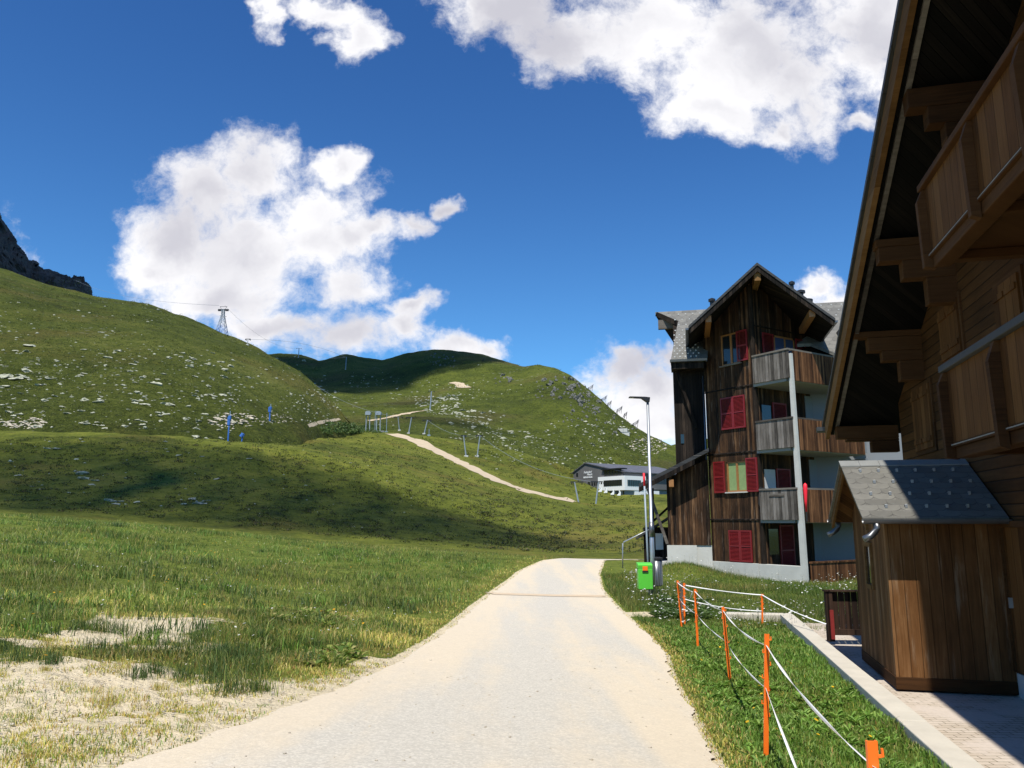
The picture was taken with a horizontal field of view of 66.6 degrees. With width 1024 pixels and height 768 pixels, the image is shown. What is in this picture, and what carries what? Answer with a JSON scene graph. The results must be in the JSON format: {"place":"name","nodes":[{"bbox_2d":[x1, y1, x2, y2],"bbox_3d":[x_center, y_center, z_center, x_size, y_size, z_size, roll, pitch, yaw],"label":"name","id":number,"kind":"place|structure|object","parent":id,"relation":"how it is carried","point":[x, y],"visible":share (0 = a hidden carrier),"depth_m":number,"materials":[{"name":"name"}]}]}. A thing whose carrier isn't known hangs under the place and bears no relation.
{"place":"outdoors","nodes":[
{"label":"outdoors","id":0,"kind":"place"},
{"bbox_2d":[0,213,92,295],"bbox_3d":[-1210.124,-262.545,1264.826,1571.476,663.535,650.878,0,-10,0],"label":"rocky mountain","id":1,"kind":"structure","parent":0,"point":[14,257],"depth_m":1225.89,"materials":[{"name":"grey stone"}]},
{"bbox_2d":[0,268,357,444],"bbox_3d":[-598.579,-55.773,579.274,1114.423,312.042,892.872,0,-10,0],"label":"hill","id":2,"kind":"structure","parent":0,"point":[176,329],"depth_m":192.99,"materials":[{"name":"green plant"}]},
{"bbox_2d":[0,374,13,377],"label":"boulder","id":3,"kind":"object","parent":2,"relation":"on","point":[8,375],"visible":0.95,"depth_m":165.47,"materials":[{"name":"grey stone"}]},
{"bbox_2d":[8,376,23,379],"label":"boulder","id":4,"kind":"object","parent":2,"relation":"on","point":[15,378],"visible":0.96,"depth_m":164.98,"materials":[{"name":"grey stone"}]},
{"bbox_2d":[21,368,31,371],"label":"boulder","id":5,"kind":"object","parent":2,"relation":"on","point":[25,369],"visible":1,"depth_m":171.34,"materials":[{"name":"grey stone"}]},
{"bbox_2d":[150,381,161,385],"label":"boulder","id":6,"kind":"object","parent":2,"relation":"on","point":[157,383],"visible":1,"depth_m":167.70,"materials":[{"name":"grey stone"}]},
{"bbox_2d":[0,279,321,434],"bbox_3d":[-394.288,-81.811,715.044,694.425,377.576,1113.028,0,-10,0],"label":"hillside tufts","id":7,"kind":"object","parent":2,"relation":"on","point":[181,365],"visible":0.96,"depth_m":179.96,"materials":[{"name":"green plant"}]},
{"bbox_2d":[216,306,228,335],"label":"lattice tower","id":8,"kind":"structure","parent":2,"relation":"on","point":[224,316],"depth_m":396.89,"materials":[{"name":"metal"}]},
{"bbox_2d":[268,404,271,420],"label":"snow lance","id":9,"kind":"object","parent":2,"relation":"on","point":[269,409],"visible":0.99,"depth_m":173.51,"materials":[{"name":"blue paint"}]},
{"bbox_2d":[318,420,387,434],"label":"shrubs","id":10,"kind":"object","parent":2,"relation":"on","point":[353,427],"visible":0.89,"depth_m":244.73,"materials":[{"name":"green plant"}]},
{"bbox_2d":[0,567,451,687],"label":"meadow grass","id":11,"kind":"structure","parent":0,"point":[257,617],"depth_m":13.65,"materials":[{"name":"green plant"}]},
{"bbox_2d":[11,529,461,660],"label":"yellow flowers","id":12,"kind":"object","parent":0,"point":[210,574],"visible":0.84,"depth_m":18.30,"materials":[{"name":"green plant"}]},
{"bbox_2d":[308,418,340,426],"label":"hillside path","id":13,"kind":"structure","parent":0,"point":[317,423],"depth_m":217.50,"materials":[{"name":"beige gravel"}]},
{"bbox_2d":[368,410,423,420],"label":"path","id":14,"kind":"structure","parent":0,"point":[395,415],"depth_m":458.32,"materials":[{"name":"beige gravel"}]},
{"bbox_2d":[117,558,718,767],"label":"road","id":15,"kind":"structure","parent":0,"point":[575,635],"depth_m":8.05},
{"bbox_2d":[0,606,704,767],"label":"pebbles","id":16,"kind":"object","parent":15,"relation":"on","point":[102,729],"visible":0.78,"depth_m":7.37,"materials":[{"name":"beige stone"}]},
{"bbox_2d":[487,592,605,596],"bbox_3d":[1.073,6.458,23.934,3.796,0.096,0.630,0,-10,0],"label":"drainage strip","id":17,"kind":"object","parent":15,"relation":"on","point":[547,594],"visible":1,"depth_m":23.94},
{"bbox_2d":[0,0,897,444],"label":"sky","id":18,"kind":"structure","parent":0,"point":[520,182],"materials":[{"name":"blue"}]},
{"bbox_2d":[450,382,469,387],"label":"summit path","id":19,"kind":"structure","parent":0,"point":[462,385],"depth_m":653.72,"materials":[{"name":"beige gravel"}]},
{"bbox_2d":[0,431,934,767],"bbox_3d":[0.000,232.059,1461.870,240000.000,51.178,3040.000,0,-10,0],"label":"ground","id":20,"kind":"structure","parent":0,"point":[260,481],"depth_m":70.53,"materials":[{"name":"green plant"}]},
{"bbox_2d":[76,471,88,474],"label":"boulder","id":21,"kind":"object","parent":20,"relation":"on","point":[82,472],"visible":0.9,"depth_m":86.74,"materials":[{"name":"grey stone"}]},
{"bbox_2d":[0,659,235,708],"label":"grass tufts","id":22,"kind":"object","parent":20,"relation":"on","point":[110,699],"visible":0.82,"depth_m":7.26,"materials":[{"name":"beige plant"}]},
{"bbox_2d":[0,601,374,699],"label":"grass tufts","id":23,"kind":"object","parent":20,"relation":"on","point":[199,636],"visible":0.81,"depth_m":9.85,"materials":[{"name":"green plant"}]},
{"bbox_2d":[227,411,231,440],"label":"snow lance","id":24,"kind":"object","parent":20,"relation":"on","point":[229,420],"visible":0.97,"depth_m":119.38,"materials":[{"name":"blue paint"}]},
{"bbox_2d":[2,515,475,669],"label":"white flowers","id":25,"kind":"object","parent":20,"relation":"on","point":[230,588],"visible":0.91,"depth_m":17.39,"materials":[{"name":"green plant"}]},
{"bbox_2d":[0,514,516,654],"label":"grass tufts","id":26,"kind":"object","parent":20,"relation":"on","point":[336,550],"visible":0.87,"depth_m":19.32,"materials":[{"name":"green plant"}]},
{"bbox_2d":[0,438,575,549],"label":"heather","id":27,"kind":"object","parent":20,"relation":"on","point":[222,483],"visible":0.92,"depth_m":82.55,"materials":[{"name":"green plant"}]},
{"bbox_2d":[0,513,579,622],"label":"meadow grass","id":28,"kind":"structure","parent":20,"relation":"on","point":[89,529],"depth_m":27.28,"materials":[{"name":"green plant"}]},
{"bbox_2d":[268,605,369,665],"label":"broad leaves","id":29,"kind":"object","parent":20,"relation":"on","point":[348,650],"visible":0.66,"depth_m":11.42,"materials":[{"name":"green plant"}]},
{"bbox_2d":[0,435,647,552],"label":"hillside tufts","id":30,"kind":"object","parent":20,"relation":"on","point":[504,500],"visible":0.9,"depth_m":95.03,"materials":[{"name":"green plant"}]},
{"bbox_2d":[365,411,371,429],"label":"lift station","id":31,"kind":"object","parent":20,"relation":"on","point":[368,413],"visible":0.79,"depth_m":286.53,"materials":[{"name":"metal"}]},
{"bbox_2d":[376,411,381,429],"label":"lift station","id":32,"kind":"object","parent":20,"relation":"on","point":[378,414],"visible":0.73,"depth_m":286.53,"materials":[{"name":"metal"}]},
{"bbox_2d":[0,558,776,767],"bbox_3d":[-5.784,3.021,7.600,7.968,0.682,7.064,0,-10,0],"label":"verge grass","id":33,"kind":"structure","parent":20,"relation":"on","point":[148,697],"depth_m":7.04,"materials":[{"name":"beige plant"}]},
{"bbox_2d":[275,449,648,552],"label":"heather","id":34,"kind":"object","parent":20,"relation":"on","point":[524,546],"visible":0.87,"depth_m":95.17,"materials":[{"name":"green plant"}]},
{"bbox_2d":[461,435,467,456],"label":"lift pylon","id":35,"kind":"object","parent":20,"relation":"on","point":[465,455],"visible":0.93,"depth_m":238.48,"materials":[{"name":"metal"}]},
{"bbox_2d":[475,435,482,456],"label":"lift pylon","id":36,"kind":"object","parent":20,"relation":"on","point":[478,444],"visible":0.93,"depth_m":244.46,"materials":[{"name":"metal"}]},
{"bbox_2d":[569,481,582,501],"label":"lift pylon","id":37,"kind":"object","parent":20,"relation":"on","point":[574,482],"visible":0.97,"depth_m":188.53,"materials":[{"name":"metal"}]},
{"bbox_2d":[591,481,603,503],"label":"lift pylon","id":38,"kind":"object","parent":20,"relation":"on","point":[597,489],"visible":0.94,"depth_m":188.30,"materials":[{"name":"metal"}]},
{"bbox_2d":[571,463,674,494],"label":"mountain lodge","id":39,"kind":"structure","parent":20,"relation":"on","point":[625,479],"depth_m":246.89,"materials":[{"name":"white"}]},
{"bbox_2d":[604,479,621,485],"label":"window","id":40,"kind":"structure","parent":39,"relation":"in","point":[606,482],"depth_m":242.25,"materials":[{"name":"black glass"}]},
{"bbox_2d":[604,469,621,475],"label":"dormer window","id":41,"kind":"structure","parent":39,"relation":"in","point":[608,472],"depth_m":243.97,"materials":[{"name":"black glass"}]},
{"bbox_2d":[627,480,640,485],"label":"window","id":42,"kind":"structure","parent":39,"relation":"in","point":[630,482],"depth_m":240.51,"materials":[{"name":"blue glass"}]},
{"bbox_2d":[622,529,648,567],"bbox_3d":[5.309,7.011,33.290,1.267,1.662,0.056,0,-10,0],"label":"handrail","id":43,"kind":"object","parent":20,"relation":"on","point":[627,540],"visible":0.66,"depth_m":33.32,"materials":[{"name":"metal"}]},
{"bbox_2d":[629,396,655,596],"bbox_3d":[4.035,3.581,24.144,0.678,6.458,0.180,0,-10,0],"label":"street lamp","id":44,"kind":"object","parent":20,"relation":"on","point":[651,522],"visible":0.91,"depth_m":24.10,"materials":[{"name":"metal"}]},
{"bbox_2d":[636,562,653,588],"bbox_3d":[4.034,5.779,23.512,0.514,0.777,0.370,0,-10,0],"label":"dog waste bin","id":45,"kind":"object","parent":44,"relation":"attached to","point":[644,575],"visible":1,"depth_m":23.36,"materials":[{"name":"green metal"}]},
{"bbox_2d":[654,557,662,585],"bbox_3d":[4.431,5.741,23.889,0.400,0.860,0.400,0,-10,0],"label":"litter bin","id":46,"kind":"object","parent":44,"relation":"attached to","point":[658,573],"visible":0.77,"depth_m":23.74,"materials":[{"name":"metal"}]},
{"bbox_2d":[643,473,649,594],"bbox_3d":[4.178,4.747,24.194,0.133,3.956,0.066,0,-10,0],"label":"snow pole","id":47,"kind":"object","parent":20,"relation":"on","point":[646,521],"visible":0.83,"depth_m":24.26,"materials":[{"name":"metal"}]},
{"bbox_2d":[636,517,667,561],"bbox_3d":[6.894,7.607,37.197,1.788,2.504,2.650,-2,-10,12],"label":"dark hut","id":48,"kind":"object","parent":20,"relation":"on","point":[660,547],"visible":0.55,"depth_m":36.22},
{"bbox_2d":[676,580,682,626],"bbox_3d":[3.784,5.011,17.603,0.114,1.123,0.025,0,-10,0],"label":"fence stake","id":49,"kind":"object","parent":20,"relation":"on","point":[679,603],"visible":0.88,"depth_m":17.61,"materials":[{"name":"orange plastic"}]},
{"bbox_2d":[648,593,712,618],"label":"broad leaves","id":50,"kind":"object","parent":20,"relation":"on","point":[667,611],"visible":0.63,"depth_m":20.33,"materials":[{"name":"green plant"}]},
{"bbox_2d":[680,583,683,623],"bbox_3d":[3.943,5.143,18.085,0.060,1.020,0.060,0,-10,0],"label":"wooden post","id":51,"kind":"object","parent":20,"relation":"on","point":[681,595],"visible":0.53,"depth_m":18.09,"materials":[{"name":"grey wood"}]},
{"bbox_2d":[682,583,685,623],"bbox_3d":[3.980,5.115,17.991,0.089,1.021,0.025,0,-10,0],"label":"fence stake","id":52,"kind":"object","parent":20,"relation":"on","point":[684,592],"visible":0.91,"depth_m":18.00,"materials":[{"name":"orange plastic"}]},
{"bbox_2d":[684,585,825,623],"bbox_3d":[5.083,4.693,16.745,1.914,0.549,3.018,1,-10,-6],"label":"barrier tape","id":53,"kind":"object","parent":52,"relation":"attached to","point":[754,594],"visible":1,"depth_m":18.11,"materials":[{"name":"white plastic"}]},
{"bbox_2d":[693,589,698,645],"bbox_3d":[3.421,4.394,14.462,0.084,1.152,0.025,0,-10,0],"label":"fence stake","id":54,"kind":"object","parent":20,"relation":"on","point":[696,617],"visible":0.94,"depth_m":14.46,"materials":[{"name":"orange plastic"}]},
{"bbox_2d":[721,607,730,680],"bbox_3d":[3.059,3.755,11.123,0.109,1.114,0.025,0,-10,0],"label":"fence stake","id":55,"kind":"object","parent":20,"relation":"on","point":[726,642],"visible":0.93,"depth_m":11.13,"materials":[{"name":"orange plastic"}]},
{"bbox_2d":[624,557,856,632],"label":"white flowers","id":56,"kind":"object","parent":20,"relation":"on","point":[719,614],"visible":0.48,"depth_m":19.74,"materials":[{"name":"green plant"}]},
{"bbox_2d":[760,594,763,622],"bbox_3d":[5.864,5.304,18.262,0.093,0.761,0.025,0,-10,0],"label":"fence stake","id":57,"kind":"object","parent":20,"relation":"on","point":[761,601],"visible":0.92,"depth_m":18.27,"materials":[{"name":"orange plastic"}]},
{"bbox_2d":[685,599,759,610],"bbox_3d":[4.915,5.138,18.136,1.901,0.320,0.014,2,-10,-9],"label":"barrier tape","id":58,"kind":"object","parent":57,"relation":"attached to","point":[724,607],"visible":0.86,"depth_m":18.14,"materials":[{"name":"white plastic"}]},
{"bbox_2d":[761,634,771,755],"bbox_3d":[2.203,2.752,6.729,0.128,1.148,0.025,0,-10,0],"label":"fence stake","id":59,"kind":"object","parent":20,"relation":"on","point":[766,705],"visible":1,"depth_m":6.73,"materials":[{"name":"orange plastic"}]},
{"bbox_2d":[681,601,796,767],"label":"barrier tape","id":60,"kind":"object","parent":59,"relation":"attached to","point":[785,740],"visible":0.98,"depth_m":6.02,"materials":[{"name":"white plastic"}]},
{"bbox_2d":[677,582,875,767],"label":"barrier tape","id":61,"kind":"object","parent":59,"relation":"attached to","point":[814,709],"visible":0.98,"depth_m":4.82,"materials":[{"name":"white plastic"}]},
{"bbox_2d":[639,263,902,582],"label":"apartment house","id":62,"kind":"structure","parent":20,"relation":"on","point":[752,356],"depth_m":32.60,"materials":[{"name":"wood"}]},
{"bbox_2d":[719,332,741,367],"bbox_3d":[9.322,-1.470,33.252,0.210,1.400,1.190,6,-12,-32],"label":"window","id":63,"kind":"structure","parent":62,"relation":"in","point":[728,342],"depth_m":33.36,"materials":[{"name":"blue wood"}]},
{"bbox_2d":[725,461,748,492],"bbox_3d":[9.322,3.860,32.322,0.210,1.300,1.190,6,-12,-32],"label":"window","id":64,"kind":"structure","parent":62,"relation":"in","point":[736,471],"depth_m":32.37,"materials":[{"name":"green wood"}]},
{"bbox_2d":[761,405,770,419],"bbox_3d":[10.469,1.366,32.082,0.550,1.000,0.026,6,-12,-32],"label":"window","id":65,"kind":"structure","parent":62,"relation":"in","point":[765,409],"depth_m":32.10,"materials":[{"name":"blue glass"}]},
{"bbox_2d":[764,469,775,488],"bbox_3d":[10.469,4.115,31.603,0.650,1.300,0.026,6,-12,-32],"label":"window","id":66,"kind":"structure","parent":62,"relation":"in","point":[769,475],"depth_m":31.63,"materials":[{"name":"glass"}]},
{"bbox_2d":[768,529,778,554],"bbox_3d":[10.469,6.311,31.219,0.550,1.000,0.026,6,-12,-32],"label":"window","id":67,"kind":"structure","parent":62,"relation":"in","point":[772,533],"depth_m":31.20,"materials":[{"name":"green glass"}]},
{"bbox_2d":[769,493,783,496],"bbox_3d":[10.355,4.336,30.428,0.135,0.120,0.700,6,-12,-32],"label":"flower box","id":68,"kind":"object","parent":62,"relation":"attached to","point":[777,495],"visible":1,"depth_m":30.34,"materials":[{"name":"grey wood"}]},
{"bbox_2d":[774,335,794,379],"bbox_3d":[11.642,-0.938,33.244,1.330,2.180,0.026,6,-12,-32],"label":"balcony window","id":69,"kind":"structure","parent":62,"relation":"in","point":[780,342],"depth_m":33.34,"materials":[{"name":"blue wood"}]},
{"bbox_2d":[803,483,807,520],"bbox_3d":[11.067,4.448,29.355,0.167,1.430,0.165,6,-12,-32],"label":"folded parasol","id":70,"kind":"object","parent":62,"relation":"hanging from","point":[805,491],"visible":1,"depth_m":29.34,"materials":[{"name":"red fabric"}]},
{"bbox_2d":[701,642,871,746],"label":"yellow flowers","id":71,"kind":"object","parent":20,"relation":"on","point":[777,728],"visible":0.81,"depth_m":8.49,"materials":[{"name":"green plant"}]},
{"bbox_2d":[635,619,952,767],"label":"lawn grass","id":72,"kind":"structure","parent":20,"relation":"on","point":[808,654],"depth_m":9.90,"materials":[{"name":"green plant"}]},
{"bbox_2d":[664,636,923,767],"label":"broad leaves","id":73,"kind":"object","parent":20,"relation":"on","point":[743,702],"visible":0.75,"depth_m":9.50,"materials":[{"name":"green plant"}]},
{"bbox_2d":[726,612,984,767],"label":"kerb wall","id":74,"kind":"structure","parent":20,"relation":"on","point":[921,731],"depth_m":9.89,"materials":[{"name":"concrete"}]},
{"bbox_2d":[865,740,883,767],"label":"fence stake","id":75,"kind":"object","parent":20,"relation":"on","point":[873,756],"visible":1,"depth_m":2.95,"materials":[{"name":"orange plastic"}]},
{"bbox_2d":[804,623,1023,767],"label":"paved yard","id":76,"kind":"structure","parent":20,"relation":"on","point":[985,730],"depth_m":9.78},
{"bbox_2d":[822,590,860,641],"bbox_3d":[7.118,4.543,15.283,1.920,0.976,0.175,-1,-10,4],"label":"slatted fence","id":77,"kind":"object","parent":76,"relation":"on","point":[833,603],"visible":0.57,"depth_m":15.34,"materials":[{"name":"red paint"}]},
{"bbox_2d":[827,459,1018,694],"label":"annex shed","id":78,"kind":"structure","parent":76,"relation":"on","point":[933,614],"depth_m":11.23,"materials":[{"name":"brown wood"}]},
{"bbox_2d":[863,542,874,589],"bbox_3d":[5.757,2.921,12.574,0.070,0.729,0.520,-2,-10,13],"label":"window","id":79,"kind":"structure","parent":78,"relation":"in","point":[867,546],"depth_m":12.59,"materials":[{"name":"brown wood"}]},
{"bbox_2d":[816,0,1023,698],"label":"chalet","id":80,"kind":"object","parent":20,"relation":"on","point":[928,361],"visible":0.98,"depth_m":10.72,"materials":[{"name":"wood"}]},
{"bbox_2d":[910,378,937,455],"bbox_3d":[7.805,0.651,14.784,0.135,1.331,1.356,-2,-10,13],"label":"window shutter","id":81,"kind":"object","parent":80,"relation":"in","point":[922,400],"depth_m":14.60,"materials":[{"name":"brown wood"}]},
{"bbox_2d":[937,291,965,363],"bbox_3d":[7.318,-0.893,13.004,0.135,1.034,1.168,-2,-10,13],"label":"shutter","id":82,"kind":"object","parent":80,"relation":"in","point":[950,323],"depth_m":12.84,"materials":[{"name":"brown wood"}]},
{"bbox_2d":[992,264,1023,328],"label":"shutter","id":83,"kind":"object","parent":80,"relation":"in","point":[1008,293],"depth_m":10.45,"materials":[{"name":"brown wood"}]},
{"bbox_2d":[1002,527,1023,674],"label":"door","id":84,"kind":"structure","parent":80,"relation":"in","point":[1013,537],"depth_m":10.66,"materials":[{"name":"wood"}]},
{"bbox_2d":[269,349,675,469],"bbox_3d":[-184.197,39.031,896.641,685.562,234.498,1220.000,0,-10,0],"label":"hill","id":85,"kind":"structure","parent":0,"point":[562,406],"depth_m":546.87,"materials":[{"name":"green plant"}]},
{"bbox_2d":[0,302,650,527],"bbox_3d":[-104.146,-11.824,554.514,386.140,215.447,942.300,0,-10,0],"label":"scattered stones","id":86,"kind":"object","parent":85,"relation":"on","point":[290,393],"visible":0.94,"depth_m":230.47,"materials":[{"name":"grey stone"}]},
{"bbox_2d":[2,413,666,454],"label":"scree","id":87,"kind":"structure","parent":85,"relation":"on","point":[292,418],"depth_m":167.18,"materials":[{"name":"grey stone"}]},
{"bbox_2d":[406,417,413,433],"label":"lift pylon","id":88,"kind":"object","parent":85,"relation":"on","point":[410,424],"visible":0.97,"depth_m":342.43,"materials":[{"name":"metal"}]},
{"bbox_2d":[428,391,434,409],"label":"lift pylon","id":89,"kind":"object","parent":85,"relation":"on","point":[430,398],"visible":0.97,"depth_m":514.57,"materials":[{"name":"metal"}]},
{"bbox_2d":[279,356,667,464],"bbox_3d":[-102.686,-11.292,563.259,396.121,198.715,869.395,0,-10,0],"label":"hillside tufts","id":90,"kind":"object","parent":85,"relation":"on","point":[448,412],"visible":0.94,"depth_m":466.28,"materials":[{"name":"green plant"}]},
{"bbox_2d":[430,353,663,447],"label":"crag rubble","id":91,"kind":"object","parent":85,"relation":"on","point":[563,393],"visible":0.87,"depth_m":544.08,"materials":[{"name":"grey stone"}]},
{"bbox_2d":[619,428,629,435],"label":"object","id":92,"kind":"structure","parent":85,"relation":"on","point":[624,431],"depth_m":479.38,"materials":[{"name":"concrete"}]},
{"bbox_2d":[389,433,575,501],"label":"gravel path","id":93,"kind":"structure","parent":0,"point":[423,444],"depth_m":212.41,"materials":[{"name":"beige gravel"}]},
{"bbox_2d":[601,560,859,630],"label":"rough grass","id":94,"kind":"structure","parent":0,"point":[623,592],"depth_m":24.88,"materials":[{"name":"green plant"}]}
]}

